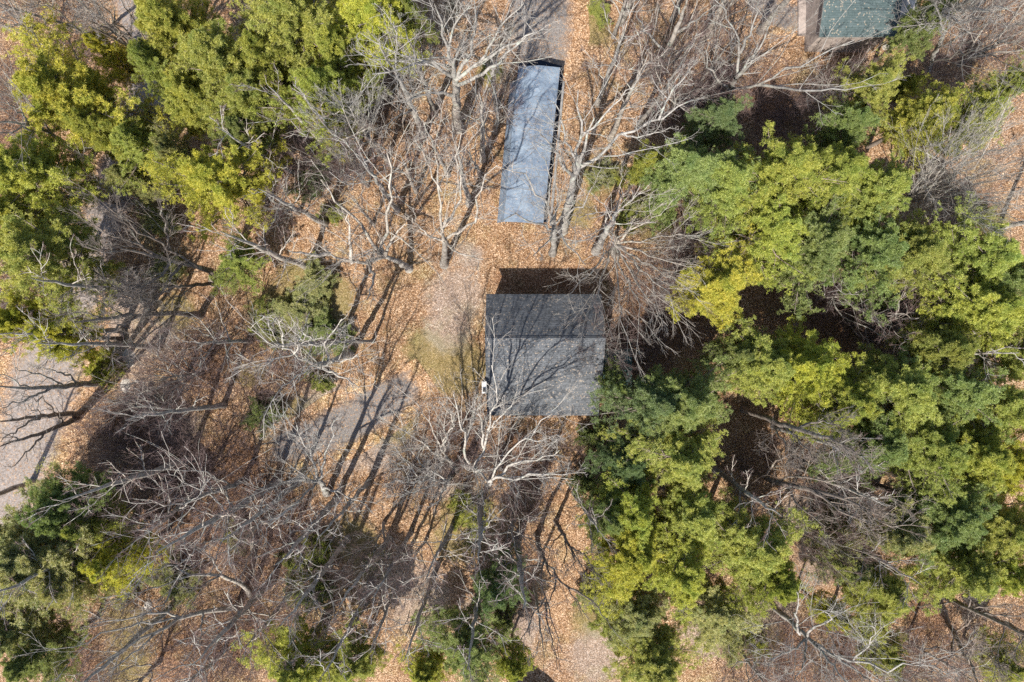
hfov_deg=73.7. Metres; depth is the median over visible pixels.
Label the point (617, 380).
pine tree
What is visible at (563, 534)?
leafless tree
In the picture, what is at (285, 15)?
pine tree
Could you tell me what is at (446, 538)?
leafless tree
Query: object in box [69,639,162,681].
leafless tree
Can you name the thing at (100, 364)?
evergreen shrub
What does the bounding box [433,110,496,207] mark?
leafless tree
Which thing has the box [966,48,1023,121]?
pine tree
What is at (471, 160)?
leafless tree
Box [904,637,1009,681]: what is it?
leafless tree
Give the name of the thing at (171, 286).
leafless tree
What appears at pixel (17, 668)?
pine tree
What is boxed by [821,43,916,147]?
pine tree
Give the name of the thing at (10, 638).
pine tree
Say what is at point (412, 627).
stake fence
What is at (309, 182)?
evergreen shrub
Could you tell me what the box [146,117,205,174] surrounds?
pine tree
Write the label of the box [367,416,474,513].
leafless tree
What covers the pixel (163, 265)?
evergreen shrub
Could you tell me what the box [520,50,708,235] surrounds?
leafless tree
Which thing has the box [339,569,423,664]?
leafless tree
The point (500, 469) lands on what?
leafless tree
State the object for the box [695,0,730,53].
leafless tree
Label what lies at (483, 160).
leafless tree
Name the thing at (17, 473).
dirt road
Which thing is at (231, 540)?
evergreen shrub
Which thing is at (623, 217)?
evergreen shrub
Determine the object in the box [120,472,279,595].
leafless tree
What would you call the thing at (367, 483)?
leafless tree
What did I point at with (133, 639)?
leafless tree
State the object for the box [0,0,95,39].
leafless tree
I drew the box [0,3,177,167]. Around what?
pine tree
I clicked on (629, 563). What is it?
pine tree
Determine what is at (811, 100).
leafless tree
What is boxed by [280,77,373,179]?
leafless tree
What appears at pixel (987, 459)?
pine tree
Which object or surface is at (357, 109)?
leafless tree
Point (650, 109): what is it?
leafless tree
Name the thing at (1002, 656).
pine tree
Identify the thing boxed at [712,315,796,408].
pine tree
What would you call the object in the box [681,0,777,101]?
leafless tree
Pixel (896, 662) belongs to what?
pine tree
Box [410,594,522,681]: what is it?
pine tree
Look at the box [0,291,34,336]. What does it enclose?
leafless tree
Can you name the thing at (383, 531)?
leafless tree
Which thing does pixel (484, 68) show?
evergreen shrub
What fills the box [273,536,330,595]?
evergreen shrub
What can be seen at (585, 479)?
evergreen shrub
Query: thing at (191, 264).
leafless tree
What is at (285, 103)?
leafless tree
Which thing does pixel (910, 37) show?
pine tree
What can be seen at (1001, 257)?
pine tree
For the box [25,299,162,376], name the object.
leafless tree
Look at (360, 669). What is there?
pine tree
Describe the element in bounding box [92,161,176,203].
pine tree
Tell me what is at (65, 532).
pine tree
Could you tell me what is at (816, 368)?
pine tree
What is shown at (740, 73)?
leafless tree
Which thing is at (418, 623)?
leafless tree
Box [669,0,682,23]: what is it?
leafless tree
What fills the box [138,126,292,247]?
pine tree
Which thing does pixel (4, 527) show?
pine tree
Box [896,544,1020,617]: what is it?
pine tree
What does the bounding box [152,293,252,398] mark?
leafless tree
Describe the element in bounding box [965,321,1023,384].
pine tree
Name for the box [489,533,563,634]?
leafless tree
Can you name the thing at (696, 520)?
pine tree
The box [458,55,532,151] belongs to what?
leafless tree
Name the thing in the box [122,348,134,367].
boulder
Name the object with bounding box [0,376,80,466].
leafless tree
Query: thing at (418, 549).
leafless tree
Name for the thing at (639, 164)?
pine tree
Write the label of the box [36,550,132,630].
pine tree
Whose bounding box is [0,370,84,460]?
leafless tree
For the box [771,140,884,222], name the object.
pine tree
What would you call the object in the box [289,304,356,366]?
evergreen shrub
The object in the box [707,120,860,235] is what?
pine tree
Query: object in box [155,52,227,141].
pine tree
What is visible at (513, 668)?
pine tree
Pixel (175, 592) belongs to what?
evergreen shrub
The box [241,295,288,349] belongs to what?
evergreen shrub
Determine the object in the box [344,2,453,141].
leafless tree
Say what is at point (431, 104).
leafless tree
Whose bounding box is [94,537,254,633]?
leafless tree
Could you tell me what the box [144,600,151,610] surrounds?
boulder
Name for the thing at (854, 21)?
house
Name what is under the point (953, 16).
leafless tree
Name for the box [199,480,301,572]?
leafless tree
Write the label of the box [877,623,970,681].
leafless tree
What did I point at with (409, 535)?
leafless tree
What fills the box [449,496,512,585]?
leafless tree
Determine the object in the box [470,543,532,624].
pine tree
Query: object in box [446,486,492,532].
evergreen shrub
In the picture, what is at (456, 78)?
leafless tree
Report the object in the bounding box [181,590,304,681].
leafless tree
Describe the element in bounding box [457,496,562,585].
leafless tree
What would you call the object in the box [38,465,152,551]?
leafless tree
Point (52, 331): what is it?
pine tree
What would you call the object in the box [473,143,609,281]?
leafless tree
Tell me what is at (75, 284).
leafless tree
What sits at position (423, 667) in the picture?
pine tree
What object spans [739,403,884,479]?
leafless tree
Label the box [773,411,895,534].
leafless tree
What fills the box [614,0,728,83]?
leafless tree
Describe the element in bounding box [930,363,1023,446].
pine tree
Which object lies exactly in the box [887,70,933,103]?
evergreen shrub
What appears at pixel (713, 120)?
pine tree
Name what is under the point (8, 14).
leafless tree
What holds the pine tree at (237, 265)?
on the ground
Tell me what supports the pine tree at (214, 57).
on the ground
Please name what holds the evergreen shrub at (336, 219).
on the ground
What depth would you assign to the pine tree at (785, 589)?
41.91 m
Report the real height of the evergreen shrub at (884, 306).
3.098 m
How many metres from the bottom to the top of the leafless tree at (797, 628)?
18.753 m
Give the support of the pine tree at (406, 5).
on the ground
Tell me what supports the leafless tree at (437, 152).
on the ground
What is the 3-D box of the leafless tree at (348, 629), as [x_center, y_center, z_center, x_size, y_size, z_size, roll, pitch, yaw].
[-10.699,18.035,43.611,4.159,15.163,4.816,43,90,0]
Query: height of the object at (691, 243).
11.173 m
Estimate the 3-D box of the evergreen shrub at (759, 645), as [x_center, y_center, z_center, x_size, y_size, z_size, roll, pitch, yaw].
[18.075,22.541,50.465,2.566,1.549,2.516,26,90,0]
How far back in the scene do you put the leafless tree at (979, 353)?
41.33 m
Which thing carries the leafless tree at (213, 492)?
on the ground
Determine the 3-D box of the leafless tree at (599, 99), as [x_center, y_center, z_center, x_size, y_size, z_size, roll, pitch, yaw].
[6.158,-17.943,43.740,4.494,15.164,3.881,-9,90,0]
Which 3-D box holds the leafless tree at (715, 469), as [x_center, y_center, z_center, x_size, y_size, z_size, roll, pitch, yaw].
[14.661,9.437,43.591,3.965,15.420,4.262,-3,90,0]
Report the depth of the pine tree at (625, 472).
44.08 m
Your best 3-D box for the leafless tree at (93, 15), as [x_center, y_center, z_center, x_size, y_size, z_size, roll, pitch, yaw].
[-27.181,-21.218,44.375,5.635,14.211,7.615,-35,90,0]
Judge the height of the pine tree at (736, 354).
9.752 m
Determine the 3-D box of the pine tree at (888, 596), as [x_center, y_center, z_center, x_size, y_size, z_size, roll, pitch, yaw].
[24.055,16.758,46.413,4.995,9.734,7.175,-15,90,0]
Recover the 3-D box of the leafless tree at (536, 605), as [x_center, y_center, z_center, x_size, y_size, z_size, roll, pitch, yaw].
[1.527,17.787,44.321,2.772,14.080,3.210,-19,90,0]
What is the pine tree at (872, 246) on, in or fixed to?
on the ground
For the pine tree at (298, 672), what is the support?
on the ground
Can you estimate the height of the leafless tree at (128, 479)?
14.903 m
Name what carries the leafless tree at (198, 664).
on the ground
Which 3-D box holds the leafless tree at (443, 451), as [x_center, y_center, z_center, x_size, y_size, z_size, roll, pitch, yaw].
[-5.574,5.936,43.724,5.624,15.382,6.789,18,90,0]
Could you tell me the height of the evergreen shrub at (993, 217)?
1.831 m
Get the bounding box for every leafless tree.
[0,0,55,51]
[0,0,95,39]
[0,36,33,145]
[0,47,90,172]
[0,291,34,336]
[0,291,124,372]
[0,346,99,421]
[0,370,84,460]
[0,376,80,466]
[0,479,35,495]
[0,517,138,629]
[12,591,239,681]
[18,233,157,327]
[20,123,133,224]
[21,441,196,529]
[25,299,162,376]
[37,273,204,369]
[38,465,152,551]
[56,166,216,327]
[58,0,134,56]
[60,0,176,47]
[64,598,177,681]
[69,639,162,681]
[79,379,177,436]
[80,460,201,590]
[84,318,222,423]
[87,386,227,440]
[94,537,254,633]
[102,246,221,335]
[111,418,282,592]
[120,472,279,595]
[128,647,232,681]
[150,484,320,607]
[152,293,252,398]
[173,578,275,681]
[177,206,305,287]
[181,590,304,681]
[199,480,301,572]
[208,103,299,178]
[220,285,388,443]
[223,405,390,549]
[226,146,318,244]
[231,60,341,162]
[239,173,328,226]
[247,312,346,388]
[250,494,340,597]
[250,535,350,658]
[251,557,341,651]
[264,20,370,103]
[269,630,324,667]
[276,86,462,311]
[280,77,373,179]
[283,126,395,198]
[288,477,370,560]
[290,578,374,681]
[292,61,390,170]
[300,535,391,622]
[308,153,406,248]
[309,601,379,665]
[315,316,377,360]
[317,520,421,618]
[322,126,424,223]
[325,0,566,133]
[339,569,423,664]
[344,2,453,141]
[344,123,442,195]
[352,518,458,621]
[355,530,426,630]
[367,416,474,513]
[371,378,470,487]
[374,575,445,671]
[378,18,442,117]
[397,86,519,284]
[397,515,490,606]
[400,100,457,177]
[418,308,592,525]
[430,566,522,681]
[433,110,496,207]
[433,113,503,198]
[449,417,551,524]
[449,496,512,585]
[452,55,513,163]
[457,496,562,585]
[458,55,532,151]
[470,17,526,111]
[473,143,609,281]
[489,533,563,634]
[494,531,629,679]
[516,574,562,665]
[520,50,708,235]
[520,518,610,593]
[545,159,741,380]
[559,182,658,260]
[564,480,616,554]
[566,293,643,386]
[578,0,654,106]
[588,0,672,38]
[602,23,669,141]
[605,0,726,86]
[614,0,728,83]
[619,0,633,26]
[621,37,746,126]
[631,31,703,136]
[633,233,747,319]
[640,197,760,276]
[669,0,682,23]
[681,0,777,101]
[683,0,808,50]
[683,0,904,126]
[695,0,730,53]
[711,454,795,552]
[711,645,816,681]
[735,564,980,681]
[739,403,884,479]
[740,434,937,553]
[756,0,844,35]
[766,505,894,599]
[770,400,889,484]
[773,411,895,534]
[787,460,895,530]
[793,39,892,109]
[802,249,908,352]
[828,528,937,613]
[830,268,974,372]
[832,595,940,681]
[869,0,1023,109]
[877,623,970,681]
[881,62,1023,293]
[901,257,974,314]
[903,0,1023,59]
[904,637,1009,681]
[919,584,1023,681]
[934,604,1023,681]
[946,329,1023,388]
[956,0,1023,74]
[977,608,1023,668]
[1003,220,1023,229]
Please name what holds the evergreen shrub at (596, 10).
on the ground
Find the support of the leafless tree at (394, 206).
on the ground
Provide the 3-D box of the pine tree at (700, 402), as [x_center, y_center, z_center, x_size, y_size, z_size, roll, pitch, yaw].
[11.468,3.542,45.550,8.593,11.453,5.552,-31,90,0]
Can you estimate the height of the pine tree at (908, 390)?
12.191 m
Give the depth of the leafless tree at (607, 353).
45.38 m
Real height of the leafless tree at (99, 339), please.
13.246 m
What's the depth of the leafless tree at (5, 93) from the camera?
45.48 m
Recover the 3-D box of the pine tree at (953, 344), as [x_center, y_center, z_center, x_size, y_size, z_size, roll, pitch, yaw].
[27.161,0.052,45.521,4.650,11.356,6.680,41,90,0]
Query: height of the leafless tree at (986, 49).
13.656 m
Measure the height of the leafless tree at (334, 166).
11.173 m
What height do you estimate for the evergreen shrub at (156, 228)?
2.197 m
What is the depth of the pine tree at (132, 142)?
43.61 m
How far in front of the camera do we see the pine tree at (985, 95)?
43.09 m
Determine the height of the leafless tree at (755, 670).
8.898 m
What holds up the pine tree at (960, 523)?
on the ground
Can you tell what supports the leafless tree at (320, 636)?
on the ground
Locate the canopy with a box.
[497,60,564,226]
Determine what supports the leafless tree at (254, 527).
on the ground
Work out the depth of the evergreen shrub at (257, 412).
50.23 m
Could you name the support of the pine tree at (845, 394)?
on the ground
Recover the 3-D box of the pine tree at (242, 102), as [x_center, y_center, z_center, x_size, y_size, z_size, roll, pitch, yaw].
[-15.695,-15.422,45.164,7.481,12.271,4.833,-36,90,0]
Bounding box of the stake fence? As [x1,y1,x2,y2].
[403,619,430,636]
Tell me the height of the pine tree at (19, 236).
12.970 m
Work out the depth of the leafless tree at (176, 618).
39.19 m
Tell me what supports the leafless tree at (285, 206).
on the ground
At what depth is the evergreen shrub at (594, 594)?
49.73 m
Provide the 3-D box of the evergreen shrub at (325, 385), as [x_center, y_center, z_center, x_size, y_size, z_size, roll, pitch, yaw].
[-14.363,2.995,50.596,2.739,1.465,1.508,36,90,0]
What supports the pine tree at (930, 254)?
on the ground
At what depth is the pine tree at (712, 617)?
44.83 m
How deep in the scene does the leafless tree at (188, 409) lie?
42.88 m
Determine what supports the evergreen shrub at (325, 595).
on the ground
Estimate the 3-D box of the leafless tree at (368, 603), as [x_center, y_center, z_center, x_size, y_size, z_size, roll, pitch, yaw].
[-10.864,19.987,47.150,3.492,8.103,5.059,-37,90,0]
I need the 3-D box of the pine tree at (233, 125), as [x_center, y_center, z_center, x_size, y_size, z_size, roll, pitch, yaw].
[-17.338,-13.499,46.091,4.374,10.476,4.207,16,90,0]
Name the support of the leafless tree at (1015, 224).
on the ground
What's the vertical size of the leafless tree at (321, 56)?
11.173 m
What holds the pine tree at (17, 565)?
on the ground
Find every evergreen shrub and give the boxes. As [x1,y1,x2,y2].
[83,347,127,392]
[112,572,143,604]
[129,197,182,237]
[136,552,203,611]
[142,251,187,293]
[221,512,248,555]
[239,395,287,440]
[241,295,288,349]
[253,275,325,347]
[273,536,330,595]
[282,158,331,205]
[283,580,335,614]
[285,251,342,313]
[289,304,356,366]
[299,531,334,569]
[301,367,336,393]
[315,202,343,226]
[363,549,390,573]
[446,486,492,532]
[461,517,477,552]
[480,63,500,83]
[492,601,517,637]
[565,466,600,500]
[571,574,624,607]
[573,420,608,454]
[583,157,624,195]
[586,0,614,30]
[587,608,635,646]
[615,197,645,235]
[624,189,683,232]
[692,606,753,668]
[745,630,771,664]
[800,502,851,566]
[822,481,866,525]
[845,279,902,326]
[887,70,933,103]
[963,199,1006,229]
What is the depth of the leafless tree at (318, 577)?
41.25 m
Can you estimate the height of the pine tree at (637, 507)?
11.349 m
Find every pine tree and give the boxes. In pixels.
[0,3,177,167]
[0,119,116,223]
[0,191,137,334]
[0,193,92,290]
[0,285,95,357]
[0,457,117,629]
[0,505,41,544]
[0,593,70,661]
[0,615,99,681]
[13,460,131,548]
[20,306,123,370]
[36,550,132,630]
[50,91,153,165]
[55,489,146,549]
[76,526,173,599]
[82,24,161,91]
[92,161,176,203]
[107,95,181,195]
[126,33,200,120]
[133,0,241,85]
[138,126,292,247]
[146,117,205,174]
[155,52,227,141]
[159,17,287,135]
[180,85,228,142]
[203,52,301,150]
[208,113,291,169]
[208,228,271,295]
[226,0,356,96]
[230,613,341,681]
[238,14,308,123]
[246,55,391,167]
[295,3,371,114]
[298,0,431,81]
[306,94,358,162]
[315,607,393,681]
[392,638,453,681]
[393,0,440,57]
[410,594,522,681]
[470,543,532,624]
[489,633,537,681]
[573,472,632,550]
[574,461,662,549]
[580,496,668,619]
[582,429,655,488]
[587,369,702,450]
[594,577,670,652]
[595,356,635,400]
[598,413,728,502]
[602,608,711,681]
[612,139,669,191]
[625,132,761,236]
[630,342,746,440]
[642,502,712,623]
[652,454,736,581]
[658,573,766,660]
[664,137,768,264]
[665,213,767,333]
[668,487,829,590]
[678,93,754,152]
[692,331,757,370]
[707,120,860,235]
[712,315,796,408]
[719,175,815,294]
[719,540,811,623]
[754,185,861,319]
[755,314,864,429]
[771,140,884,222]
[782,352,883,443]
[800,588,851,634]
[801,94,885,153]
[802,528,881,585]
[806,396,912,490]
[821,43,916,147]
[822,201,910,325]
[827,148,914,237]
[830,553,914,653]
[832,342,944,468]
[838,478,946,558]
[843,213,967,299]
[844,611,908,681]
[845,411,971,515]
[865,79,961,175]
[870,303,987,397]
[872,0,958,62]
[873,469,1002,575]
[891,335,1016,453]
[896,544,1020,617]
[897,191,1023,295]
[901,264,1023,358]
[908,81,1013,160]
[917,413,1016,504]
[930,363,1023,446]
[938,492,1023,558]
[942,542,1023,601]
[945,229,1023,305]
[962,624,1023,681]
[964,426,1023,500]
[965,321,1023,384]
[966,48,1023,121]
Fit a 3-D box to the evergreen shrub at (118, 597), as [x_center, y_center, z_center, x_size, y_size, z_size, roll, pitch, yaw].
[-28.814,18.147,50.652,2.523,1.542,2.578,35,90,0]
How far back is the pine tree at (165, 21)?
40.78 m
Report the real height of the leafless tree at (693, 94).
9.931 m
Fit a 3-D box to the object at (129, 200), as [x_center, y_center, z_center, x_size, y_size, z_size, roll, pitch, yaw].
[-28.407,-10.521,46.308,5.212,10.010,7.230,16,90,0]
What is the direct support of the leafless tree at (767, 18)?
on the ground
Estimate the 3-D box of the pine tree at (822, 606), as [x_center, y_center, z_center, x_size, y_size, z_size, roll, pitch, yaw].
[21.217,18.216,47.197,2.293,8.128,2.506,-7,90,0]
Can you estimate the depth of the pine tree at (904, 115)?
43.75 m
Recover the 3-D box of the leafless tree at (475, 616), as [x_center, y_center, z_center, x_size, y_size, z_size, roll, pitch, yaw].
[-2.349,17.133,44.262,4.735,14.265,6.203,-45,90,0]
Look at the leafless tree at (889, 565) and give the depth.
41.51 m
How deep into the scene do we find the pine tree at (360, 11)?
41.64 m
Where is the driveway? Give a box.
[490,0,589,80]
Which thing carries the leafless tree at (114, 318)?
on the ground
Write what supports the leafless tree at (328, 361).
on the ground
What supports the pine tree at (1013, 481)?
on the ground
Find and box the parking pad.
[737,0,804,37]
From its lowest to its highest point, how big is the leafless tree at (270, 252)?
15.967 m
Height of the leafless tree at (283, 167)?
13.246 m
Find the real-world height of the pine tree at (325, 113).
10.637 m
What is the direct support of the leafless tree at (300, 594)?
on the ground
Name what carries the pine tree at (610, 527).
on the ground
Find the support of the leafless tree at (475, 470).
on the ground
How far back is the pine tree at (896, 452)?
42.36 m
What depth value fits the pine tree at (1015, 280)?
41.37 m
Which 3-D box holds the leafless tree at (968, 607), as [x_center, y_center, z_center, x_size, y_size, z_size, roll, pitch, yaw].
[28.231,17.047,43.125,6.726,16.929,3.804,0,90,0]
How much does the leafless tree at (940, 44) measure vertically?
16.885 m
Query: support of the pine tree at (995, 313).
on the ground
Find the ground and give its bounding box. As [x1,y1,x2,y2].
[0,0,1023,681]
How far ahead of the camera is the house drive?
51.18 m
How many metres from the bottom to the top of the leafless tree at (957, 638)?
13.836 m
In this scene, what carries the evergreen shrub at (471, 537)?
on the ground
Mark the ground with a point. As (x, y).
(428, 318)
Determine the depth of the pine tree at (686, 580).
42.38 m
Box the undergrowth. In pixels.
[0,0,1023,681]
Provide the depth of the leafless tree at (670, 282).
44.75 m
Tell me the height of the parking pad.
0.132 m
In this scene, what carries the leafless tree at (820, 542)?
on the ground
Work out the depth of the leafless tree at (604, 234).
40.56 m
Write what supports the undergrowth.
on the ground
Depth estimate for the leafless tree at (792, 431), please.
41.64 m
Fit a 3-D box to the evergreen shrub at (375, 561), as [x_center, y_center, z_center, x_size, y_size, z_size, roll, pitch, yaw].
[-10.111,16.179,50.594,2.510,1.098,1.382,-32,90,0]
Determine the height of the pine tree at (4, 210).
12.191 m
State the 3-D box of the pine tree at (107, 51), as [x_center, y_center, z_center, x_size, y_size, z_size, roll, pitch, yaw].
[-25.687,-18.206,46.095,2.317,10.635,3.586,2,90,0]
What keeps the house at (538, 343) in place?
on the ground
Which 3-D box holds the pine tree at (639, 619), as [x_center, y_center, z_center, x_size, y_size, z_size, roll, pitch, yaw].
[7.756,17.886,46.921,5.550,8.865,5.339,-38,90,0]
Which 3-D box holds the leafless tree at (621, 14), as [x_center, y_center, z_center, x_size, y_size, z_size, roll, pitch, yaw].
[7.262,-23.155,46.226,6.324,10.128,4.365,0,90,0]
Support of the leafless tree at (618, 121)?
on the ground
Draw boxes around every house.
[482,294,631,415]
[797,0,901,51]
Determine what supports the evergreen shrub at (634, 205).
on the ground
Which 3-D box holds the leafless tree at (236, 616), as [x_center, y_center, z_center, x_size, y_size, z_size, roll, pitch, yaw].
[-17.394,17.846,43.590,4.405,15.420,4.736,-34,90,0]
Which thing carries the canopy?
on the ground
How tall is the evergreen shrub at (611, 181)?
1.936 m
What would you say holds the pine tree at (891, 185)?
on the ground
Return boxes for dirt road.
[0,0,174,526]
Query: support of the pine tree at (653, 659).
on the ground
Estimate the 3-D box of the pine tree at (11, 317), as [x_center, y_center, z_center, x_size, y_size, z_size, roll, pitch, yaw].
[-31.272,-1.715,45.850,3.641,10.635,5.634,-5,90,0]
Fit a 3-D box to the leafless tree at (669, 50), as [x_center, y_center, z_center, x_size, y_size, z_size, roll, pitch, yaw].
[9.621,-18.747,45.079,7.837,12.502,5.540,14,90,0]
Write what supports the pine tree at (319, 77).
on the ground
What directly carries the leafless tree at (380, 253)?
on the ground
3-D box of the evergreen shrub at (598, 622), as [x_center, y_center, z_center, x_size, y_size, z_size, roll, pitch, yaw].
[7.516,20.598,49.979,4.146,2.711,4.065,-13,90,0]
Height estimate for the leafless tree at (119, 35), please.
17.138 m
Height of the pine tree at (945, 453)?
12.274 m
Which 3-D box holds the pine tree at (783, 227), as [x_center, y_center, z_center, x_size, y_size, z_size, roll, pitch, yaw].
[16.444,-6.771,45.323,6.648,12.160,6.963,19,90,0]
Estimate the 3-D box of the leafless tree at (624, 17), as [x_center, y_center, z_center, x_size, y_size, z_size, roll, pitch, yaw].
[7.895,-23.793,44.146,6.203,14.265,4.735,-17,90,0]
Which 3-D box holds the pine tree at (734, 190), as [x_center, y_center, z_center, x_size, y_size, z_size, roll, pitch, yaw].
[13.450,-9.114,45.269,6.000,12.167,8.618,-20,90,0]
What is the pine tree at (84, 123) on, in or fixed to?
on the ground
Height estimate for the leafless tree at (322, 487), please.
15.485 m
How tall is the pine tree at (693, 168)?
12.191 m
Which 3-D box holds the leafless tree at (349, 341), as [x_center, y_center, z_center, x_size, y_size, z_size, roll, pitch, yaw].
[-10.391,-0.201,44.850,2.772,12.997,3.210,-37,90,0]
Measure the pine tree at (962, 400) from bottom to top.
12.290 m
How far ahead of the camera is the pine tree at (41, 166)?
42.11 m
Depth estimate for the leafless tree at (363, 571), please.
40.95 m
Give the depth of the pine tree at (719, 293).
42.53 m
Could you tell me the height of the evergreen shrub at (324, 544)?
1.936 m
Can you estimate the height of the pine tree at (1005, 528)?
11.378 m
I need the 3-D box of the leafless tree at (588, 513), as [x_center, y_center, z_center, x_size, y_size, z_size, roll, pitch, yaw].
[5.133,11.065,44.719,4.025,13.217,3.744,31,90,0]
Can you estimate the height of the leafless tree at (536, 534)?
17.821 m
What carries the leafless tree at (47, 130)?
on the ground
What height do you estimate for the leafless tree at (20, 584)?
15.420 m
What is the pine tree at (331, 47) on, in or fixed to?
on the ground
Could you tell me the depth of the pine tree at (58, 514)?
42.75 m
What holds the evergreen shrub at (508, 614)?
on the ground
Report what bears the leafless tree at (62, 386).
on the ground
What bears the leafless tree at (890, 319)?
on the ground
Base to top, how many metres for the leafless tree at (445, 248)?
19.160 m
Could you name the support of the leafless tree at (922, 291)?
on the ground
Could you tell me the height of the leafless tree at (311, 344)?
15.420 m
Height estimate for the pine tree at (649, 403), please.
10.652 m
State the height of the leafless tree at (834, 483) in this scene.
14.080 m
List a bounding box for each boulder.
[120,379,129,392]
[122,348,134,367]
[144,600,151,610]
[900,0,916,17]
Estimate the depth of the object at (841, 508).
49.88 m
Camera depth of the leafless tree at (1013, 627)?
43.24 m
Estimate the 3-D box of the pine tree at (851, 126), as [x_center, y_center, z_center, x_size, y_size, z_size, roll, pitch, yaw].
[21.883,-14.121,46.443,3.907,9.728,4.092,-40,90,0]
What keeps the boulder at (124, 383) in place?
on the ground
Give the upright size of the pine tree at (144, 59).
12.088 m
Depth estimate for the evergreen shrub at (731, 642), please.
49.34 m
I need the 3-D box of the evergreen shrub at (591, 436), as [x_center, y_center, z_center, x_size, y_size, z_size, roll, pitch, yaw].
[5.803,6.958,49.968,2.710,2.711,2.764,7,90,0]
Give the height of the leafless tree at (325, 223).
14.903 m
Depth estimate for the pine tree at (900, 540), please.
43.30 m
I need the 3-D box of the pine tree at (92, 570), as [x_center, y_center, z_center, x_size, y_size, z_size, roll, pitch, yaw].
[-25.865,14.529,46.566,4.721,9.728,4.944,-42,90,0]
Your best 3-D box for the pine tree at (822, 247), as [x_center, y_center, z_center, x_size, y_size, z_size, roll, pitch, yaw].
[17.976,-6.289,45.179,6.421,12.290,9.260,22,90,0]
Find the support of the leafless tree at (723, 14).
on the ground
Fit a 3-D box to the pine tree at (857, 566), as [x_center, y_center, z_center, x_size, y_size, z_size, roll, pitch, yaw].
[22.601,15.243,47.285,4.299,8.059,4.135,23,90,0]
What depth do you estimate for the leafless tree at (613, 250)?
41.81 m
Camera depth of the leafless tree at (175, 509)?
43.59 m
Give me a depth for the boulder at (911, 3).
50.94 m
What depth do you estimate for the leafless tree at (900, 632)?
43.86 m
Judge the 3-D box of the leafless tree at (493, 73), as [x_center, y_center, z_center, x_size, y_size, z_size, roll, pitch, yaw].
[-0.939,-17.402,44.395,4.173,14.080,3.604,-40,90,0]
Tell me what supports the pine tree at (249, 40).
on the ground
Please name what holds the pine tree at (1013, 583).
on the ground
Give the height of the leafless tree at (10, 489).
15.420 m
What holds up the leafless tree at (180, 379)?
on the ground
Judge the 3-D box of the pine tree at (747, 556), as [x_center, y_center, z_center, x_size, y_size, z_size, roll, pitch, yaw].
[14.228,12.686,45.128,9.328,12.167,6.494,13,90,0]
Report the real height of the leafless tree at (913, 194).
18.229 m
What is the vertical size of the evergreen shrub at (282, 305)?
2.711 m
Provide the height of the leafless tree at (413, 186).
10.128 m
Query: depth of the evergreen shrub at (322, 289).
49.92 m
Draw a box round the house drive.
[252,358,437,470]
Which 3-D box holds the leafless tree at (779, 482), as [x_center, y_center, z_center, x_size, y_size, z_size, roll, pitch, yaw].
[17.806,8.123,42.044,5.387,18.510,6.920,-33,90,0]
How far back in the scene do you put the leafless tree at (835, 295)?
44.50 m
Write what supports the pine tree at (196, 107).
on the ground
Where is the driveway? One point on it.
(573, 16)
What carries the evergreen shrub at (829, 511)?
on the ground
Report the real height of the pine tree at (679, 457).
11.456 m
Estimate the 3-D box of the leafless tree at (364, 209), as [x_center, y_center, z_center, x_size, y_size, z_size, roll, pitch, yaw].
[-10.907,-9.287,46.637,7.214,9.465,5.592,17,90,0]
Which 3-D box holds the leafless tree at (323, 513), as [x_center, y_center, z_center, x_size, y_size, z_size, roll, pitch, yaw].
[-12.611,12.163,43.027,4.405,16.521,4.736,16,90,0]

